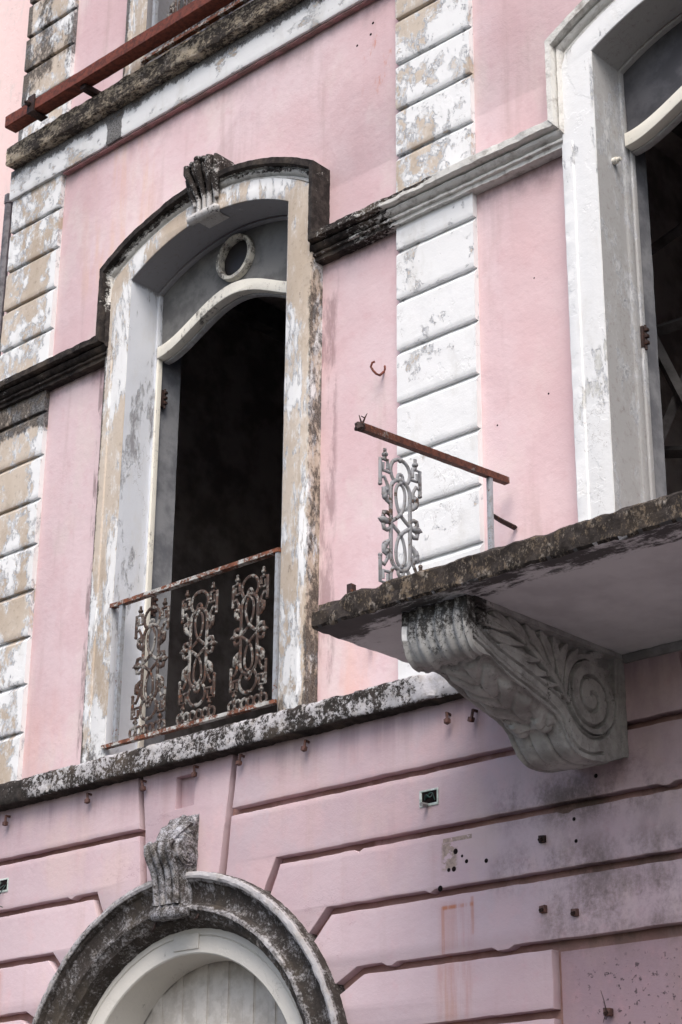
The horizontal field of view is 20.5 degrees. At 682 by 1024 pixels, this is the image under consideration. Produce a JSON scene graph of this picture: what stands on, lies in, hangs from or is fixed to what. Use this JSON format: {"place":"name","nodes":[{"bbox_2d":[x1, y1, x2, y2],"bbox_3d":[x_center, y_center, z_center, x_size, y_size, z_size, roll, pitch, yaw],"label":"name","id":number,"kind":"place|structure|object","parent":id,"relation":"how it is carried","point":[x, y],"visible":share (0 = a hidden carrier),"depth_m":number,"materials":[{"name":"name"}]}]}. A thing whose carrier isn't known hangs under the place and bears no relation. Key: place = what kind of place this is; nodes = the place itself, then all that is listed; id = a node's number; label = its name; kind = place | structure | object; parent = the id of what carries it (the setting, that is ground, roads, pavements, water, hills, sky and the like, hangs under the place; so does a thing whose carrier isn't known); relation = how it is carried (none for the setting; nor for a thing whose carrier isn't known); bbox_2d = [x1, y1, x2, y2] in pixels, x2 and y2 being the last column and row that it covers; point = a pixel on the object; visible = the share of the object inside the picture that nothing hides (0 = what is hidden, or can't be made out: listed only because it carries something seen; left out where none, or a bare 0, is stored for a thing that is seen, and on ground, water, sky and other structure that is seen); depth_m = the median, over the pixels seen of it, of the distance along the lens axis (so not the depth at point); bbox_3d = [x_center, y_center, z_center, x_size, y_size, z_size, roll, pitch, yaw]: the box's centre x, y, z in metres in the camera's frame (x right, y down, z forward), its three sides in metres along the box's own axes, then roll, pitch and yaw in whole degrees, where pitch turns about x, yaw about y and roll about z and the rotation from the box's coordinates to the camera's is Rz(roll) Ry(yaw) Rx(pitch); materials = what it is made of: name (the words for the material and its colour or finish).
{"place":"outdoors","nodes":[
{"label":"outdoors","id":0,"kind":"place"},
{"label":"street","id":1,"kind":"structure","parent":0,"visible":0},
{"bbox_2d":[0,0,32,354],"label":"neighbour building","id":2,"kind":"structure","parent":1,"relation":"on","point":[14,21],"depth_m":15.85,"materials":[{"name":"paint"}]},
{"bbox_2d":[0,0,681,1023],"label":"pink building","id":3,"kind":"structure","parent":1,"relation":"on","point":[250,240],"depth_m":11.16,"materials":[{"name":"paint"}]},
{"bbox_2d":[0,878,8,907],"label":"cable box","id":4,"kind":"object","parent":3,"relation":"attached to","point":[4,883],"visible":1,"depth_m":12.24,"materials":[{"name":"white plastic"}]},
{"bbox_2d":[0,193,12,355],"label":"drainpipe","id":5,"kind":"object","parent":3,"relation":"attached to","point":[6,233],"visible":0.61,"depth_m":14.71,"materials":[{"name":"grey metal"}]},
{"bbox_2d":[2,815,10,825],"bbox_3d":[-2.197,2.028,12.396,0.029,0.075,0.057,-19,-29,39],"label":"wall pin","id":6,"kind":"object","parent":3,"relation":"attached to","point":[5,823],"depth_m":12.38,"materials":[{"name":"brown metal"}]},
{"bbox_2d":[84,792,91,803],"bbox_3d":[-1.589,1.803,11.880,0.029,0.075,0.057,-31,-41,32],"label":"wall pin","id":7,"kind":"object","parent":3,"relation":"attached to","point":[87,800],"depth_m":11.86,"materials":[{"name":"brown metal"}]},
{"bbox_2d":[5,0,234,132],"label":"steel beam","id":8,"kind":"structure","parent":3,"relation":"attached to","point":[89,77],"depth_m":13.93,"materials":[{"name":"brown metal"}]},
{"bbox_2d":[140,780,146,790],"bbox_3d":[-1.208,1.676,11.553,0.029,0.075,0.057,-34,-34,31],"label":"wall pin","id":9,"kind":"object","parent":3,"relation":"attached to","point":[142,787],"depth_m":11.54,"materials":[{"name":"brown metal"}]},
{"bbox_2d":[123,0,250,77],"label":"french window","id":10,"kind":"structure","parent":3,"relation":"in","point":[139,12],"depth_m":14.16,"materials":[{"name":"paint"}]},
{"bbox_2d":[32,813,347,1023],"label":"arched doorway","id":11,"kind":"structure","parent":3,"relation":"in","point":[246,958],"depth_m":11.03,"materials":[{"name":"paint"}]},
{"bbox_2d":[101,547,280,749],"bbox_3d":[-0.934,0.863,11.659,1.556,0.973,0.052,-19,-29,39],"label":"iron railing","id":12,"kind":"object","parent":3,"relation":"attached to","point":[202,719],"visible":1,"depth_m":11.58,"materials":[{"name":"grey metal"}]},
{"bbox_2d":[140,0,249,62],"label":"iron railing","id":13,"kind":"object","parent":3,"relation":"attached to","point":[196,28],"visible":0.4,"depth_m":13.70,"materials":[{"name":"metal"}]},
{"bbox_2d":[191,765,198,776],"bbox_3d":[-0.869,1.549,11.266,0.029,0.075,0.057,-24,-32,37],"label":"wall pin","id":14,"kind":"object","parent":3,"relation":"attached to","point":[193,773],"depth_m":11.24,"materials":[{"name":"brown metal"}]},
{"bbox_2d":[80,153,329,762],"bbox_3d":[-0.799,-0.459,12.336,2.100,4.154,0.644,-19,-29,39],"label":"french window","id":15,"kind":"structure","parent":3,"relation":"in","point":[146,332],"depth_m":12.67,"materials":[{"name":"paint"}]},
{"bbox_2d":[235,753,244,765],"bbox_3d":[-0.585,1.450,11.021,0.029,0.075,0.057,-19,-39,39],"label":"wall pin","id":16,"kind":"object","parent":3,"relation":"attached to","point":[238,762],"depth_m":11.00,"materials":[{"name":"brown metal"}]},
{"bbox_2d":[301,739,309,751],"bbox_3d":[-0.198,1.324,10.685,0.029,0.075,0.057,-22,-41,38],"label":"wall pin","id":17,"kind":"object","parent":3,"relation":"attached to","point":[304,748],"depth_m":10.67,"materials":[{"name":"brown metal"}]},
{"bbox_2d":[347,583,355,593],"bbox_3d":[0.051,0.409,9.049,0.034,0.132,0.040,-19,-29,39],"label":"post stump","id":18,"kind":"object","parent":3,"relation":"on","point":[351,587],"visible":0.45,"depth_m":9.05,"materials":[{"name":"brown metal"}]},
{"bbox_2d":[370,361,384,375],"bbox_3d":[0.221,-0.848,11.294,0.050,0.099,0.100,-19,-29,39],"label":"iron hook","id":19,"kind":"object","parent":3,"relation":"attached to","point":[374,371],"visible":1,"depth_m":11.27,"materials":[{"name":"brown metal"}]},
{"bbox_2d":[420,802,428,806],"bbox_3d":[0.440,1.546,9.951,0.024,0.028,0.052,-19,-29,39],"label":"cable stub","id":20,"kind":"object","parent":3,"relation":"attached to","point":[422,804],"visible":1,"depth_m":9.94,"materials":[{"name":"grey plastic"}]},
{"bbox_2d":[419,787,438,807],"bbox_3d":[0.469,1.513,9.977,0.130,0.090,0.053,-19,-29,39],"label":"cable box","id":21,"kind":"object","parent":3,"relation":"attached to","point":[430,797],"visible":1,"depth_m":9.97,"materials":[{"name":"white plastic"}]},
{"bbox_2d":[355,413,516,582],"bbox_3d":[0.510,0.134,9.703,0.067,1.044,1.278,-19,-29,39],"label":"broken railing","id":22,"kind":"object","parent":3,"relation":"on","point":[361,426],"visible":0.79,"depth_m":9.55,"materials":[{"name":"grey metal"}]},
{"bbox_2d":[444,711,451,724],"bbox_3d":[0.571,1.095,10.011,0.029,0.075,0.057,-33,-47,31],"label":"wall pin","id":23,"kind":"object","parent":3,"relation":"attached to","point":[447,720],"depth_m":9.99,"materials":[{"name":"brown metal"}]},
{"bbox_2d":[467,708,477,721],"bbox_3d":[0.695,1.069,9.898,0.029,0.075,0.057,-5,-22,44],"label":"wall pin","id":24,"kind":"object","parent":3,"relation":"attached to","point":[471,718],"depth_m":9.88,"materials":[{"name":"brown metal"}]},
{"bbox_2d":[538,835,545,842],"bbox_3d":[0.996,1.625,9.373,0.038,0.038,0.054,-19,-29,39],"label":"wall bolt","id":25,"kind":"object","parent":3,"relation":"attached to","point":[541,838],"depth_m":9.37,"materials":[{"name":"brown metal"}]},
{"bbox_2d":[539,905,546,913],"bbox_3d":[0.987,1.948,9.246,0.036,0.038,0.054,-19,-29,39],"label":"wall bolt","id":26,"kind":"object","parent":3,"relation":"attached to","point":[542,909],"depth_m":9.24,"materials":[{"name":"brown metal"}]},
{"bbox_2d":[570,908,578,916],"bbox_3d":[1.126,1.935,9.112,0.039,0.037,0.055,-19,-29,39],"label":"wall bolt","id":27,"kind":"object","parent":3,"relation":"attached to","point":[574,912],"depth_m":9.10,"materials":[{"name":"brown metal"}]},
{"bbox_2d":[601,992,612,1021],"bbox_3d":[1.250,2.328,8.874,0.039,0.151,0.055,-19,-29,39],"label":"wall bolt","id":28,"kind":"object","parent":3,"relation":"attached to","point":[607,1012],"depth_m":8.86,"materials":[{"name":"brown metal"}]},
{"bbox_2d":[544,0,681,521],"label":"french window","id":29,"kind":"structure","parent":3,"relation":"in","point":[609,113],"depth_m":10.47,"materials":[{"name":"paint"}]}
]}

